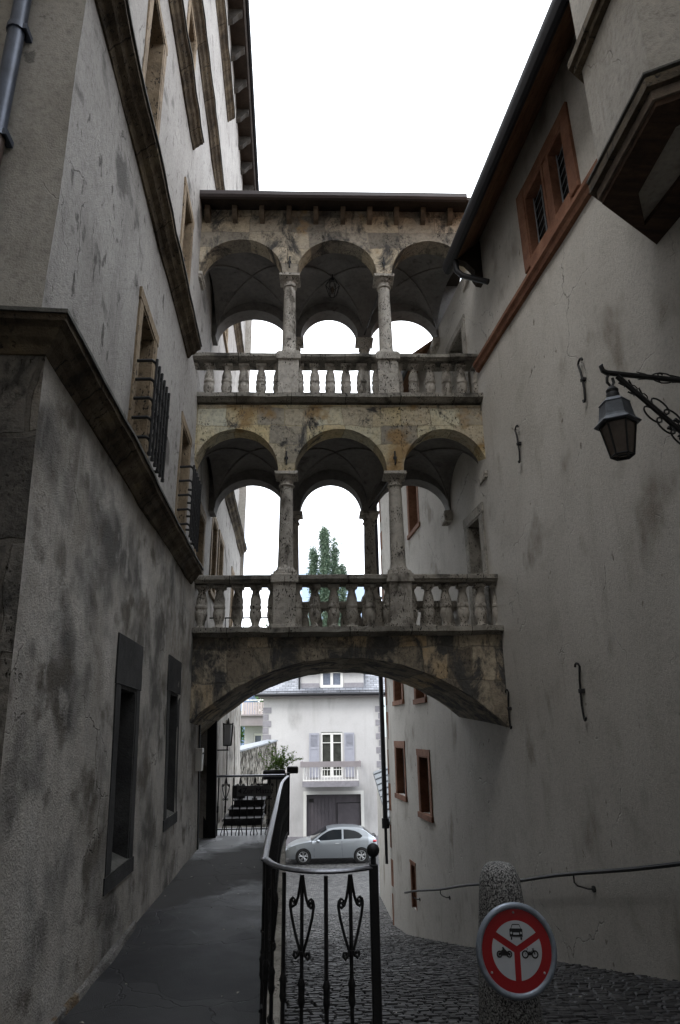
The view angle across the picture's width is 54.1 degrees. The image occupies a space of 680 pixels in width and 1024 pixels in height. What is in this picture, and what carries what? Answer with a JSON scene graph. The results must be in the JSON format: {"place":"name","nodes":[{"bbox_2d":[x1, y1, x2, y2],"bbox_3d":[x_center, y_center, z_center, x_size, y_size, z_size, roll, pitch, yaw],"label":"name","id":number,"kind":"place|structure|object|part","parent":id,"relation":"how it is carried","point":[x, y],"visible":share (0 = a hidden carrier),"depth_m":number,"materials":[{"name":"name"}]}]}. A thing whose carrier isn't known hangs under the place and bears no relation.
{"place":"outdoors","nodes":[
{"label":"outdoors","id":0,"kind":"place"},
{"bbox_2d":[59,827,267,1023],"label":"path","id":1,"kind":"structure","parent":0,"point":[189,960],"depth_m":5.23,"materials":[{"name":"grey asphalt"}]},
{"bbox_2d":[50,921,135,1023],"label":"kerb","id":2,"kind":"structure","parent":1,"relation":"on","point":[101,968],"depth_m":4.72,"materials":[{"name":"stone"}]},
{"bbox_2d":[216,773,285,835],"bbox_3d":[-1.645,5.100,11.606,1.472,1.020,0.040,0,-19,-2],"label":"railing","id":3,"kind":"object","parent":1,"relation":"on","point":[225,784],"visible":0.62,"depth_m":11.61,"materials":[{"name":"black metal"}]},
{"bbox_2d":[237,785,272,795],"bbox_3d":[-1.482,4.857,11.595,0.629,0.170,0.027,0,-19,-3],"label":"direction sign","id":4,"kind":"object","parent":3,"relation":"hanging from","point":[259,790],"visible":1,"depth_m":11.59,"materials":[{"name":"black"}]},
{"bbox_2d":[218,780,267,827],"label":"terrace","id":5,"kind":"structure","parent":0,"point":[220,824],"depth_m":12.89,"materials":[{"name":"stone"}]},
{"bbox_2d":[223,796,265,825],"bbox_3d":[-1.952,6.176,13.798,0.782,0.394,1.785,1,-19,-4],"label":"stair","id":6,"kind":"object","parent":5,"relation":"on","point":[250,814],"visible":0.8,"depth_m":13.39,"materials":[{"name":"black stone"}]},
{"bbox_2d":[232,785,245,798],"bbox_3d":[-2.188,6.057,14.428,0.280,0.260,0.250,1,-19,-4],"label":"planter","id":7,"kind":"object","parent":6,"relation":"on","point":[235,793],"visible":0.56,"depth_m":14.30,"materials":[{"name":"black stone"}]},
{"bbox_2d":[240,740,277,785],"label":"garden wall","id":8,"kind":"structure","parent":5,"relation":"on","point":[250,762],"depth_m":23.67,"materials":[{"name":"stone"}]},
{"bbox_2d":[266,779,282,824],"bbox_3d":[-1.295,5.747,13.220,0.327,0.822,0.202,1,-19,-4],"label":"planter stand","id":9,"kind":"object","parent":5,"relation":"on","point":[273,796],"visible":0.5,"depth_m":13.14,"materials":[{"name":"stone"}]},
{"bbox_2d":[263,769,284,779],"bbox_3d":[-1.321,5.277,13.382,0.440,0.170,0.350,1,-19,-4],"label":"planter","id":10,"kind":"object","parent":9,"relation":"on","point":[282,771],"visible":0.68,"depth_m":13.23,"materials":[{"name":"black plastic"}]},
{"bbox_2d":[258,741,302,769],"bbox_3d":[-1.130,4.949,13.523,0.942,0.600,0.684,15,-24,-39],"label":"fern plant","id":11,"kind":"object","parent":10,"relation":"in","point":[279,763],"visible":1,"depth_m":13.43,"materials":[{"name":"green plant"}]},
{"bbox_2d":[287,766,297,773],"bbox_3d":[-0.958,5.205,13.434,0.230,0.130,0.250,1,-19,-4],"label":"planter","id":12,"kind":"object","parent":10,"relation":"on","point":[292,769],"visible":0.96,"depth_m":13.32,"materials":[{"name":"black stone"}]},
{"bbox_2d":[385,737,387,766],"bbox_3d":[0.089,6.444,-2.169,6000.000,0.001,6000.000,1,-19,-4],"label":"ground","id":13,"kind":"structure","parent":0,"point":[386,749],"depth_m":364.20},
{"bbox_2d":[240,695,257,744],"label":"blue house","id":14,"kind":"structure","parent":13,"relation":"on","point":[252,698],"depth_m":55.88,"materials":[{"name":"clear paint"}]},
{"bbox_2d":[305,545,319,625],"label":"poplar tree","id":15,"kind":"object","parent":13,"relation":"on","point":[313,556],"visible":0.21,"depth_m":72.28,"materials":[{"name":"green plant"}]},
{"bbox_2d":[316,518,337,732],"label":"poplar tree","id":16,"kind":"object","parent":13,"relation":"on","point":[326,563],"visible":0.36,"depth_m":71.73,"materials":[{"name":"green plant"}]},
{"bbox_2d":[329,534,342,732],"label":"poplar tree","id":17,"kind":"object","parent":13,"relation":"on","point":[335,554],"visible":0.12,"depth_m":72.36,"materials":[{"name":"green plant"}]},
{"bbox_2d":[338,558,348,623],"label":"poplar tree","id":18,"kind":"object","parent":13,"relation":"on","point":[344,572],"visible":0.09,"depth_m":72.11,"materials":[{"name":"green plant"}]},
{"bbox_2d":[242,0,551,736],"label":"sky","id":19,"kind":"structure","parent":0,"point":[411,96],"materials":[{"name":"white"}]},
{"bbox_2d":[285,854,679,1023],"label":"street","id":20,"kind":"structure","parent":0,"point":[444,975],"depth_m":6.34,"materials":[{"name":"stone"}]},
{"bbox_2d":[0,0,258,1023],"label":"stone house","id":21,"kind":"structure","parent":20,"relation":"on","point":[126,130],"depth_m":5.35,"materials":[{"name":"paint"}]},
{"bbox_2d":[104,633,143,895],"bbox_3d":[-2.030,2.116,5.795,0.410,1.986,1.001,1,-19,-4],"label":"window","id":22,"kind":"structure","parent":21,"relation":"in","point":[130,654],"depth_m":5.94,"materials":[{"name":"stone"}]},
{"bbox_2d":[128,286,158,457],"bbox_3d":[-2.280,-1.387,7.159,0.416,1.767,0.982,1,-19,-4],"label":"window","id":23,"kind":"structure","parent":21,"relation":"in","point":[147,338],"depth_m":7.39,"materials":[{"name":"beige stone"}]},
{"bbox_2d":[142,0,167,143],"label":"window","id":24,"kind":"structure","parent":21,"relation":"in","point":[155,50],"depth_m":8.44,"materials":[{"name":"beige stone"}]},
{"bbox_2d":[163,654,181,831],"bbox_3d":[-2.216,2.796,8.169,0.407,1.954,0.973,1,-19,-4],"label":"window","id":25,"kind":"structure","parent":21,"relation":"in","point":[174,683],"depth_m":8.30,"materials":[{"name":"stone"}]},
{"bbox_2d":[174,411,191,532],"bbox_3d":[-2.489,-0.475,9.863,0.415,1.769,1.024,1,-19,-4],"label":"window","id":26,"kind":"structure","parent":21,"relation":"in","point":[184,458],"depth_m":10.12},
{"bbox_2d":[180,177,194,283],"bbox_3d":[-2.643,-4.017,10.572,0.456,2.340,1.023,1,-19,-4],"label":"window","id":27,"kind":"structure","parent":21,"relation":"in","point":[187,221],"depth_m":11.00,"materials":[{"name":"beige stone"}]},
{"bbox_2d":[186,0,196,76],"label":"window","id":28,"kind":"structure","parent":21,"relation":"in","point":[189,16],"depth_m":11.16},
{"bbox_2d":[195,748,203,770],"bbox_3d":[-2.183,3.822,10.278,0.134,0.330,0.220,1,-19,-4],"label":"letter box","id":29,"kind":"object","parent":21,"relation":"attached to","point":[199,758],"visible":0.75,"depth_m":10.19,"materials":[{"name":"white paint"}]},
{"bbox_2d":[193,503,206,574],"bbox_3d":[-2.632,1.062,11.558,0.411,2.477,1.244,1,-19,-4],"label":"gallery door","id":30,"kind":"structure","parent":21,"relation":"in","point":[203,518],"depth_m":12.17,"materials":[{"name":"black wood"}]},
{"bbox_2d":[196,721,217,849],"bbox_3d":[-2.323,4.323,11.008,0.504,2.130,1.400,1,-19,-4],"label":"door","id":31,"kind":"structure","parent":21,"relation":"in","point":[211,813],"depth_m":11.44,"materials":[{"name":"black wood"}]},
{"bbox_2d":[208,517,218,601],"bbox_3d":[-2.798,0.942,13.857,0.416,1.737,1.123,1,-19,-4],"label":"window","id":32,"kind":"structure","parent":21,"relation":"in","point":[215,527],"depth_m":14.19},
{"bbox_2d":[217,530,224,574],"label":"window","id":33,"kind":"structure","parent":21,"relation":"in","point":[221,543],"depth_m":15.58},
{"bbox_2d":[217,718,233,750],"bbox_3d":[-2.249,4.206,12.482,0.473,0.650,0.187,1,-19,-4],"label":"wall lantern","id":34,"kind":"object","parent":21,"relation":"attached to","point":[227,733],"depth_m":12.44,"materials":[{"name":"black metal"}]},
{"bbox_2d":[223,329,228,352],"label":"window","id":35,"kind":"structure","parent":21,"relation":"in","point":[225,333],"depth_m":17.10,"materials":[{"name":"beige stone"}]},
{"bbox_2d":[229,566,234,627],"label":"window","id":36,"kind":"structure","parent":21,"relation":"in","point":[232,571],"depth_m":18.26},
{"bbox_2d":[190,190,509,735],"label":"gallery bridge","id":37,"kind":"structure","parent":21,"relation":"attached to","point":[278,258],"depth_m":11.66,"materials":[{"name":"stone"}]},
{"bbox_2d":[325,274,339,297],"bbox_3d":[-0.154,-4.610,13.528,0.296,0.528,0.257,1,-19,-4],"label":"hanging lantern","id":38,"kind":"object","parent":37,"relation":"hanging from","point":[331,289],"visible":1,"depth_m":13.49,"materials":[{"name":"black metal"}]},
{"bbox_2d":[241,700,263,744],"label":"balcony house","id":39,"kind":"structure","parent":20,"relation":"on","point":[251,722],"depth_m":37.10,"materials":[{"name":"white paint"}]},
{"bbox_2d":[253,733,262,742],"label":"window","id":40,"kind":"structure","parent":39,"relation":"in","point":[257,737],"depth_m":37.52,"materials":[{"name":"white paint"}]},
{"bbox_2d":[257,782,266,813],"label":"stone pier","id":41,"kind":"structure","parent":20,"relation":"on","point":[260,783],"depth_m":14.87,"materials":[{"name":"grey stone"}]},
{"bbox_2d":[266,839,285,1023],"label":"kerb","id":42,"kind":"structure","parent":20,"relation":"on","point":[276,998],"depth_m":5.08,"materials":[{"name":"stone"}]},
{"bbox_2d":[259,773,382,1023],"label":"railing","id":43,"kind":"object","parent":42,"relation":"on","point":[277,834],"visible":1,"depth_m":3.38,"materials":[{"name":"black metal"}]},
{"bbox_2d":[255,672,384,846],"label":"white house","id":44,"kind":"structure","parent":20,"relation":"on","point":[332,780],"depth_m":34.02,"materials":[{"name":"grey paint"}]},
{"bbox_2d":[321,733,342,776],"bbox_3d":[-0.414,12.377,33.905,1.130,2.160,0.100,-1,-19,0],"label":"balcony door","id":45,"kind":"structure","parent":44,"relation":"in","point":[331,743],"depth_m":33.98,"materials":[{"name":"white paint"}]},
{"bbox_2d":[307,794,360,835],"bbox_3d":[-0.296,15.780,32.820,2.703,3.435,0.075,-1,-19,0],"label":"garage door","id":46,"kind":"structure","parent":44,"relation":"in","point":[322,810],"depth_m":33.12,"materials":[{"name":"grey wood"}]},
{"bbox_2d":[80,844,581,1022],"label":"litter","id":47,"kind":"object","parent":20,"relation":"on","point":[252,926],"visible":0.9,"depth_m":5.83,"materials":[{"name":"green plant"}]},
{"bbox_2d":[286,824,376,864],"bbox_3d":[-0.414,14.922,30.008,4.120,1.502,2.080,0,-19,-3],"label":"car","id":48,"kind":"object","parent":20,"relation":"on","point":[343,841],"visible":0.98,"depth_m":29.23,"materials":[{"name":"silver metal"}]},
{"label":"side window","id":49,"kind":"part","parent":48,"relation":"part of","materials":[{"name":"black glass"}]},
{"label":"quarter window","id":50,"kind":"part","parent":48,"relation":"part of","materials":[{"name":"black glass"}]},
{"bbox_2d":[373,766,392,919],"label":"wall","id":51,"kind":"structure","parent":20,"relation":"on","point":[385,883],"depth_m":20.44,"materials":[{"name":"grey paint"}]},
{"bbox_2d":[478,861,543,1023],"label":"bollard","id":52,"kind":"object","parent":20,"relation":"on","point":[499,882],"visible":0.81,"depth_m":3.71,"materials":[{"name":"stone"}]},
{"bbox_2d":[476,902,556,1000],"bbox_3d":[0.939,2.376,3.634,0.450,0.450,0.172,4,-23,-6],"label":"traffic sign","id":53,"kind":"object","parent":52,"relation":"attached to","point":[516,950],"visible":1,"depth_m":3.56,"materials":[{"name":"red metal"}]},
{"bbox_2d":[374,0,679,980],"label":"plaster house","id":54,"kind":"structure","parent":20,"relation":"on","point":[564,248],"depth_m":8.16,"materials":[{"name":"grey paint"}]},
{"bbox_2d":[392,680,403,705],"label":"window","id":55,"kind":"structure","parent":54,"relation":"in","point":[398,694],"depth_m":17.60,"materials":[{"name":"brown wood"}]},
{"bbox_2d":[394,741,407,801],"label":"window","id":56,"kind":"structure","parent":54,"relation":"in","point":[400,780],"depth_m":17.04,"materials":[{"name":"red stone"}]},
{"bbox_2d":[406,486,419,539],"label":"window","id":57,"kind":"structure","parent":54,"relation":"in","point":[412,496],"depth_m":16.59,"materials":[{"name":"brown wood"}]},
{"bbox_2d":[409,859,416,910],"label":"window","id":58,"kind":"structure","parent":54,"relation":"in","point":[412,864],"depth_m":15.23,"materials":[{"name":"brown wood"}]},
{"bbox_2d":[413,688,427,704],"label":"window","id":59,"kind":"structure","parent":54,"relation":"in","point":[419,697],"depth_m":15.32,"materials":[{"name":"brown wood"}]},
{"bbox_2d":[416,749,433,822],"bbox_3d":[1.962,5.885,14.416,0.353,1.415,1.185,2,-19,-7],"label":"window","id":60,"kind":"structure","parent":54,"relation":"in","point":[423,755],"depth_m":14.67,"materials":[{"name":"red stone"}]},
{"bbox_2d":[445,314,470,392],"bbox_3d":[2.423,-2.525,12.818,0.336,2.146,1.232,2,-19,-8],"label":"gallery door","id":61,"kind":"structure","parent":54,"relation":"in","point":[457,344],"depth_m":13.04,"materials":[{"name":"stone"}]},
{"bbox_2d":[463,502,492,625],"bbox_3d":[2.498,1.080,11.399,0.334,2.285,1.033,2,-19,-7],"label":"gallery door","id":62,"kind":"structure","parent":54,"relation":"in","point":[473,524],"depth_m":11.69,"materials":[{"name":"stone"}]},
{"bbox_2d":[404,861,679,900],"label":"wall handrail","id":63,"kind":"object","parent":54,"relation":"attached to","point":[638,868],"depth_m":7.32,"materials":[{"name":"black metal"}]},
{"bbox_2d":[516,101,579,273],"bbox_3d":[2.939,-4.312,9.102,0.351,1.465,1.663,2,-19,-7],"label":"mullioned window","id":64,"kind":"structure","parent":54,"relation":"in","point":[548,188],"depth_m":9.02,"materials":[{"name":"red stone"}]},
{"bbox_2d":[594,364,679,460],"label":"wall lamp","id":65,"kind":"object","parent":54,"relation":"attached to","point":[618,422],"visible":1,"depth_m":5.05,"materials":[{"name":"black metal"}]},
{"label":"lawn","id":66,"kind":"structure","parent":0,"visible":0},
{"bbox_2d":[240,712,244,745],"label":"broadleaf tree","id":67,"kind":"object","parent":66,"relation":"on","point":[242,732],"visible":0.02,"depth_m":42.71,"materials":[{"name":"green plant"}]},
{"bbox_2d":[253,697,263,712],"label":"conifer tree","id":68,"kind":"object","parent":66,"relation":"on","point":[257,703],"depth_m":44.10,"materials":[{"name":"green plant"}]}
]}

